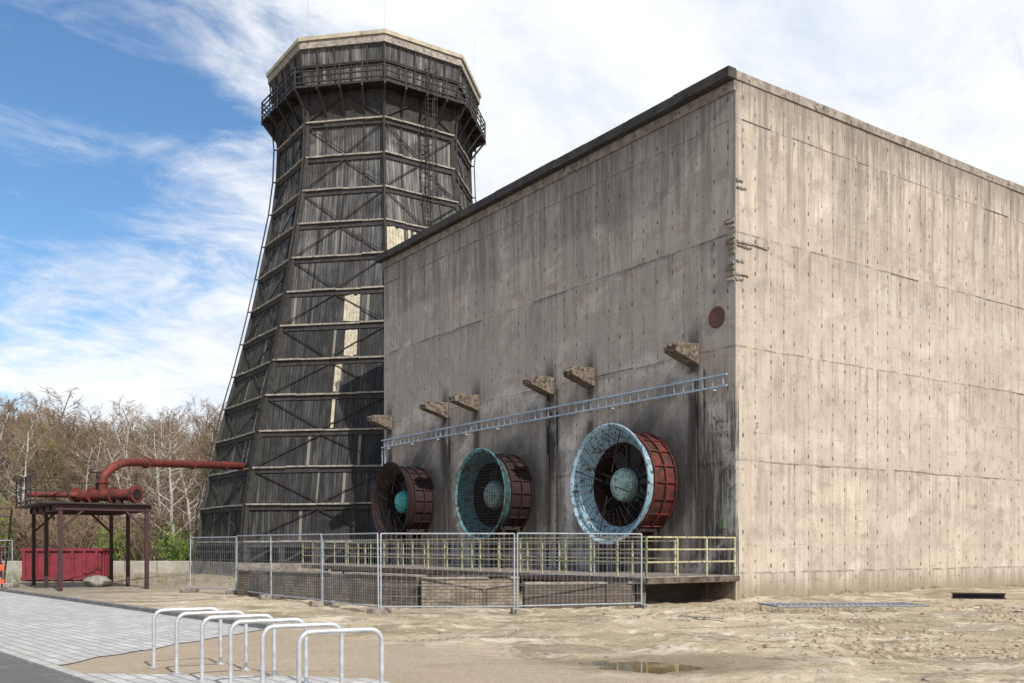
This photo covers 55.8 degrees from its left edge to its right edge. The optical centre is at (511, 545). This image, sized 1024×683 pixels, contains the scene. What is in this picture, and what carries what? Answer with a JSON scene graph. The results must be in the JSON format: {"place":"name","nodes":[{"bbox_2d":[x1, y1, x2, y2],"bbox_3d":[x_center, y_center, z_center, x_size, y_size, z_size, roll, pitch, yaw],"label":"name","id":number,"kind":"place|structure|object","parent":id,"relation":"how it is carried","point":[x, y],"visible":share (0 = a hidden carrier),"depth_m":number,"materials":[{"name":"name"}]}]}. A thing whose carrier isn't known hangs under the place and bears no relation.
{"place":"outdoors","nodes":[
{"label":"outdoors","id":0,"kind":"place"},
{"bbox_2d":[0,653,86,682],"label":"asphalt road","id":1,"kind":"structure","parent":0,"point":[13,670],"depth_m":12.64,"materials":[{"name":"grey asphalt"}]},
{"bbox_2d":[0,591,261,664],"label":"block pavement","id":2,"kind":"structure","parent":0,"point":[56,631],"depth_m":19.42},
{"bbox_2d":[0,563,6,588],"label":"warning barrier","id":3,"kind":"object","parent":2,"relation":"on","point":[2,568],"visible":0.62,"depth_m":36.58,"materials":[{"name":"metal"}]},
{"bbox_2d":[0,540,18,587],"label":"temporary fence","id":4,"kind":"object","parent":2,"relation":"on","point":[10,585],"visible":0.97,"depth_m":39.14,"materials":[{"name":"metal"}]},
{"bbox_2d":[83,673,390,682],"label":"block pavement","id":5,"kind":"structure","parent":0,"point":[137,678],"depth_m":12.15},
{"bbox_2d":[196,614,279,681],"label":"bicycle rack","id":6,"kind":"object","parent":5,"relation":"on","point":[215,617],"visible":0.83,"depth_m":12.19,"materials":[{"name":"metal"}]},
{"bbox_2d":[228,618,310,682],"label":"bicycle rack","id":7,"kind":"object","parent":5,"relation":"on","point":[230,640],"visible":0.8,"depth_m":11.49,"materials":[{"name":"metal"}]},
{"bbox_2d":[260,622,343,682],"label":"bicycle rack","id":8,"kind":"object","parent":5,"relation":"on","point":[299,625],"visible":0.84,"depth_m":10.86,"materials":[{"name":"metal"}]},
{"bbox_2d":[296,627,383,682],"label":"bicycle rack","id":9,"kind":"object","parent":5,"relation":"on","point":[303,635],"visible":1,"depth_m":10.17,"materials":[{"name":"metal"}]},
{"bbox_2d":[0,524,1023,682],"bbox_3d":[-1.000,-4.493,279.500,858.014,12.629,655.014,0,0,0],"label":"ground","id":10,"kind":"structure","parent":0,"point":[420,649],"depth_m":17.24,"materials":[{"name":"beige soil"}]},
{"bbox_2d":[0,548,4,576],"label":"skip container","id":11,"kind":"object","parent":10,"relation":"on","point":[1,558],"visible":0.46,"depth_m":47.33,"materials":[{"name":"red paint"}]},
{"bbox_2d":[0,424,48,526],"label":"birch tree","id":12,"kind":"object","parent":10,"relation":"on","point":[25,468],"visible":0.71,"depth_m":80.02,"materials":[{"name":"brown plant"}]},
{"bbox_2d":[0,647,110,682],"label":"kerb","id":13,"kind":"structure","parent":10,"relation":"on","point":[58,669],"depth_m":13.12,"materials":[{"name":"concrete"}]},
{"bbox_2d":[20,548,115,580],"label":"skip container","id":14,"kind":"object","parent":10,"relation":"on","point":[79,563],"visible":0.71,"depth_m":46.48,"materials":[{"name":"red metal"}]},
{"bbox_2d":[0,473,153,591],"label":"steel pipe platform","id":15,"kind":"structure","parent":10,"relation":"on","point":[60,509],"depth_m":38.38,"materials":[{"name":"brown metal"}]},
{"bbox_2d":[27,457,245,502],"bbox_3d":[-17.414,-3.149,46.761,4.927,3.159,16.314,0,0,0],"label":"red process pipe","id":16,"kind":"object","parent":15,"relation":"on","point":[113,494],"visible":0.98,"depth_m":39.75,"materials":[{"name":"metal"}]},
{"bbox_2d":[2,561,191,572],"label":"concrete wall","id":17,"kind":"structure","parent":10,"relation":"on","point":[160,566],"depth_m":60.00,"materials":[{"name":"grey concrete"}]},
{"bbox_2d":[83,575,111,586],"bbox_3d":[-16.906,1.473,39.505,1.166,0.568,0.944,0,0,0],"label":"boulder","id":18,"kind":"object","parent":10,"relation":"on","point":[97,581],"visible":0.8,"depth_m":39.20,"materials":[{"name":"grey stone"}]},
{"bbox_2d":[0,383,226,560],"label":"bare woodland","id":19,"kind":"object","parent":10,"relation":"on","point":[72,455],"visible":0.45,"depth_m":88.79,"materials":[{"name":"brown plant"}]},
{"bbox_2d":[94,431,153,532],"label":"birch tree","id":20,"kind":"object","parent":10,"relation":"on","point":[116,472],"visible":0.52,"depth_m":80.37,"materials":[{"name":"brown plant"}]},
{"bbox_2d":[0,588,271,629],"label":"kerb","id":21,"kind":"structure","parent":10,"relation":"on","point":[154,610],"depth_m":25.85,"materials":[{"name":"grey concrete"}]},
{"bbox_2d":[129,420,186,529],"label":"birch tree","id":22,"kind":"object","parent":10,"relation":"on","point":[157,481],"visible":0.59,"depth_m":77.81,"materials":[{"name":"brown plant"}]},
{"bbox_2d":[134,405,205,540],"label":"birch tree","id":23,"kind":"object","parent":10,"relation":"on","point":[171,486],"visible":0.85,"depth_m":70.94,"materials":[{"name":"white plant"}]},
{"bbox_2d":[149,521,208,560],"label":"green shrub","id":24,"kind":"object","parent":10,"relation":"on","point":[178,555],"visible":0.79,"depth_m":65.47,"materials":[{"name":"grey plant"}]},
{"bbox_2d":[159,541,198,560],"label":"green shrub","id":25,"kind":"object","parent":10,"relation":"on","point":[197,556],"visible":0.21,"depth_m":66.52,"materials":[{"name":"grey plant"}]},
{"bbox_2d":[159,418,206,554],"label":"birch tree","id":26,"kind":"object","parent":10,"relation":"on","point":[187,487],"visible":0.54,"depth_m":74.14,"materials":[{"name":"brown plant"}]},
{"bbox_2d":[148,607,225,668],"bbox_3d":[-4.562,1.324,13.610,1.039,0.912,0.139,0,0,-28],"label":"bicycle rack","id":27,"kind":"object","parent":10,"relation":"on","point":[154,616],"visible":0.74,"depth_m":13.52,"materials":[{"name":"metal"}]},
{"bbox_2d":[189,417,221,559],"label":"birch tree","id":28,"kind":"object","parent":10,"relation":"on","point":[198,445],"visible":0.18,"depth_m":78.84,"materials":[{"name":"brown plant"}]},
{"bbox_2d":[171,610,250,674],"bbox_3d":[-4.011,1.324,12.932,1.039,0.912,0.139,0,0,-28],"label":"bicycle rack","id":29,"kind":"object","parent":10,"relation":"on","point":[176,643],"visible":0.81,"depth_m":12.83,"materials":[{"name":"metal"}]},
{"bbox_2d":[237,571,420,607],"bbox_3d":[-5.771,1.360,29.308,9.229,1.040,0.300,0,0,44],"label":"brickwork","id":30,"kind":"object","parent":10,"relation":"on","point":[391,594],"visible":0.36,"depth_m":28.35,"materials":[{"name":"brick"}]},
{"bbox_2d":[236,569,425,576],"bbox_3d":[-5.771,0.802,29.308,9.220,0.071,0.380,0,0,44],"label":"coping","id":31,"kind":"object","parent":30,"relation":"on","point":[363,573],"visible":0.77,"depth_m":28.09,"materials":[{"name":"concrete"}]},
{"bbox_2d":[192,12,485,575],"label":"cooling tower","id":32,"kind":"structure","parent":10,"relation":"on","point":[378,136],"depth_m":55.85,"materials":[{"name":"metal"}]},
{"bbox_2d":[179,533,651,613],"bbox_3d":[-5.313,0.689,28.509,18.391,2.093,5.484,0,0,32],"label":"temporary fence","id":33,"kind":"object","parent":10,"relation":"on","point":[381,610],"visible":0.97,"depth_m":25.79,"materials":[{"name":"metal"}]},
{"bbox_2d":[420,579,518,608],"bbox_3d":[-1.137,1.390,26.201,2.658,0.980,0.360,0,0,-12],"label":"brickwork","id":34,"kind":"object","parent":10,"relation":"on","point":[457,592],"visible":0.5,"depth_m":26.02,"materials":[{"name":"brick"}]},
{"bbox_2d":[421,576,518,579],"bbox_3d":[-1.137,0.866,26.201,2.648,0.063,0.440,0,0,-12],"label":"coping","id":35,"kind":"object","parent":34,"relation":"on","point":[461,577],"visible":0.93,"depth_m":25.91,"materials":[{"name":"concrete"}]},
{"bbox_2d":[5,568,1019,657],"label":"grass tufts","id":36,"kind":"object","parent":10,"relation":"on","point":[188,579],"visible":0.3,"depth_m":40.05,"materials":[{"name":"green plant"}]},
{"bbox_2d":[301,563,739,603],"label":"service platform","id":37,"kind":"structure","parent":10,"relation":"on","point":[667,587],"depth_m":30.34,"materials":[{"name":"concrete"}]},
{"bbox_2d":[371,462,434,564],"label":"ventilation fan","id":38,"kind":"object","parent":37,"relation":"on","point":[402,500],"visible":0.97,"depth_m":44.57},
{"bbox_2d":[455,448,532,567],"bbox_3d":[-0.702,-1.500,38.720,1.497,4.760,3.680,0,0,-35],"label":"ventilation fan","id":39,"kind":"object","parent":37,"relation":"on","point":[493,492],"visible":0.94,"depth_m":38.27},
{"bbox_2d":[302,536,735,576],"bbox_3d":[-1.741,0.304,38.210,3.640,1.152,24.500,0,0,-35],"label":"yellow handrail","id":40,"kind":"object","parent":37,"relation":"on","point":[617,557],"visible":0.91,"depth_m":32.08,"materials":[{"name":"metal"}]},
{"bbox_2d":[570,423,677,572],"bbox_3d":[3.754,-1.580,32.318,1.497,4.920,4.000,0,0,-35],"label":"ventilation fan","id":41,"kind":"object","parent":37,"relation":"on","point":[623,479],"visible":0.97,"depth_m":32.19},
{"bbox_2d":[522,584,634,608],"bbox_3d":[1.897,1.480,27.347,3.207,0.800,0.300,0,0,-11],"label":"brickwork","id":42,"kind":"object","parent":10,"relation":"on","point":[559,594],"visible":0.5,"depth_m":27.18,"materials":[{"name":"brick"}]},
{"bbox_2d":[522,581,631,584],"bbox_3d":[1.897,1.042,27.347,3.197,0.070,0.380,0,0,-11],"label":"coping","id":43,"kind":"object","parent":42,"relation":"on","point":[529,583],"visible":0.77,"depth_m":27.07,"materials":[{"name":"concrete"}]},
{"bbox_2d":[579,661,702,673],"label":"puddle","id":44,"kind":"object","parent":10,"relation":"on","point":[652,667],"visible":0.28,"depth_m":13.88,"materials":[{"name":"brown liquid"}]},
{"bbox_2d":[284,596,1021,681],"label":"rubble stones","id":45,"kind":"object","parent":10,"relation":"on","point":[923,679],"visible":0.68,"depth_m":17.44,"materials":[{"name":"beige stone"}]},
{"bbox_2d":[384,80,1023,599],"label":"walls","id":46,"kind":"structure","parent":10,"relation":"on","point":[854,366],"depth_m":33.75,"materials":[{"name":"concrete"}]},
{"bbox_2d":[367,415,391,429],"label":"corbel","id":47,"kind":"object","parent":46,"relation":"attached to","point":[383,421],"visible":1,"depth_m":47.23,"materials":[{"name":"concrete"}]},
{"bbox_2d":[419,402,447,418],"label":"corbel","id":48,"kind":"object","parent":46,"relation":"attached to","point":[439,409],"visible":1,"depth_m":42.85,"materials":[{"name":"concrete"}]},
{"bbox_2d":[448,393,479,411],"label":"corbel","id":49,"kind":"object","parent":46,"relation":"attached to","point":[470,402],"visible":1,"depth_m":40.70,"materials":[{"name":"concrete"}]},
{"bbox_2d":[522,376,553,396],"bbox_3d":[0.957,-6.055,36.587,1.216,0.701,0.569,0,0,-35],"label":"corbel","id":50,"kind":"object","parent":46,"relation":"attached to","point":[543,385],"visible":1,"depth_m":36.46,"materials":[{"name":"concrete"}]},
{"bbox_2d":[381,373,726,465],"bbox_3d":[0.098,-3.580,38.668,0.242,3.320,22.700,0,0,-35],"label":"cable ladder tray","id":51,"kind":"object","parent":46,"relation":"attached to","point":[606,406],"visible":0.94,"depth_m":35.66,"materials":[{"name":"grey metal"}]},
{"bbox_2d":[375,65,735,263],"bbox_3d":[-0.037,-14.281,38.763,0.355,0.348,23.390,0,0,-35],"label":"roof edge","id":52,"kind":"object","parent":46,"relation":"on","point":[715,80],"visible":1,"depth_m":35.17,"materials":[{"name":"grey metal"}]},
{"bbox_2d":[383,79,734,268],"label":"fascia","id":53,"kind":"structure","parent":46,"relation":"attached to","point":[692,106],"depth_m":35.31,"materials":[{"name":"concrete"}]},
{"bbox_2d":[448,369,704,566],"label":"downpipes","id":54,"kind":"object","parent":46,"relation":"attached to","point":[547,461],"visible":0.99,"depth_m":36.40,"materials":[{"name":"metal"}]},
{"bbox_2d":[563,366,594,387],"bbox_3d":[2.347,-6.058,34.625,1.176,0.688,0.568,0,0,-35],"label":"corbel","id":55,"kind":"object","parent":46,"relation":"attached to","point":[584,377],"visible":1,"depth_m":34.50,"materials":[{"name":"concrete"}]},
{"bbox_2d":[663,341,699,366],"bbox_3d":[5.283,-6.058,30.396,1.188,0.668,0.570,0,0,-35],"label":"corbel","id":56,"kind":"object","parent":46,"relation":"attached to","point":[687,354],"visible":1,"depth_m":30.28,"materials":[{"name":"concrete"}]},
{"bbox_2d":[385,119,1023,485],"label":"pour ridges","id":57,"kind":"object","parent":46,"relation":"attached to","point":[708,241],"visible":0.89,"depth_m":34.10,"materials":[{"name":"concrete"}]},
{"bbox_2d":[709,306,724,327],"bbox_3d":[6.330,-7.070,29.908,0.024,0.680,0.680,0,0,-35],"label":"bricked opening","id":58,"kind":"object","parent":46,"relation":"attached to","point":[716,316],"visible":1,"depth_m":29.90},
{"bbox_2d":[719,483,726,528],"bbox_3d":[6.451,-1.220,29.627,0.130,1.400,0.200,0,0,-35],"label":"junction box","id":59,"kind":"object","parent":46,"relation":"attached to","point":[722,523],"visible":1,"depth_m":29.58,"materials":[{"name":"metal"}]},
{"bbox_2d":[723,178,768,280],"bbox_3d":[7.240,-9.597,29.848,1.579,3.100,0.492,0,0,-35],"label":"broken corner","id":60,"kind":"object","parent":46,"relation":"attached to","point":[729,221],"visible":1,"depth_m":29.40,"materials":[{"name":"concrete"}]},
{"bbox_2d":[735,70,1023,194],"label":"front coping","id":61,"kind":"object","parent":46,"relation":"on","point":[795,98],"visible":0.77,"depth_m":33.04,"materials":[{"name":"concrete"}]},
{"bbox_2d":[591,604,1023,664],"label":"earth clods","id":62,"kind":"object","parent":10,"relation":"on","point":[882,648],"visible":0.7,"depth_m":17.95,"materials":[{"name":"beige soil"}]},
{"bbox_2d":[758,602,929,607],"bbox_3d":[8.600,1.530,25.200,4.043,0.043,1.442,0,0,-6],"label":"discarded steel grating","id":63,"kind":"object","parent":10,"relation":"on","point":[874,604],"visible":1,"depth_m":25.01,"materials":[{"name":"metal"}]},
{"bbox_2d":[678,607,1023,618],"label":"scrap planks","id":64,"kind":"object","parent":10,"relation":"on","point":[921,613],"visible":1,"depth_m":22.98,"materials":[{"name":"brown wood"}]},
{"bbox_2d":[951,592,1005,598],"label":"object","id":65,"kind":"object","parent":10,"relation":"on","point":[959,595],"visible":1,"depth_m":27.75,"materials":[{"name":"metal"}]},
{"bbox_2d":[0,0,1023,454],"label":"sky","id":66,"kind":"structure","parent":0,"point":[136,152],"materials":[{"name":"blue"}]}
]}

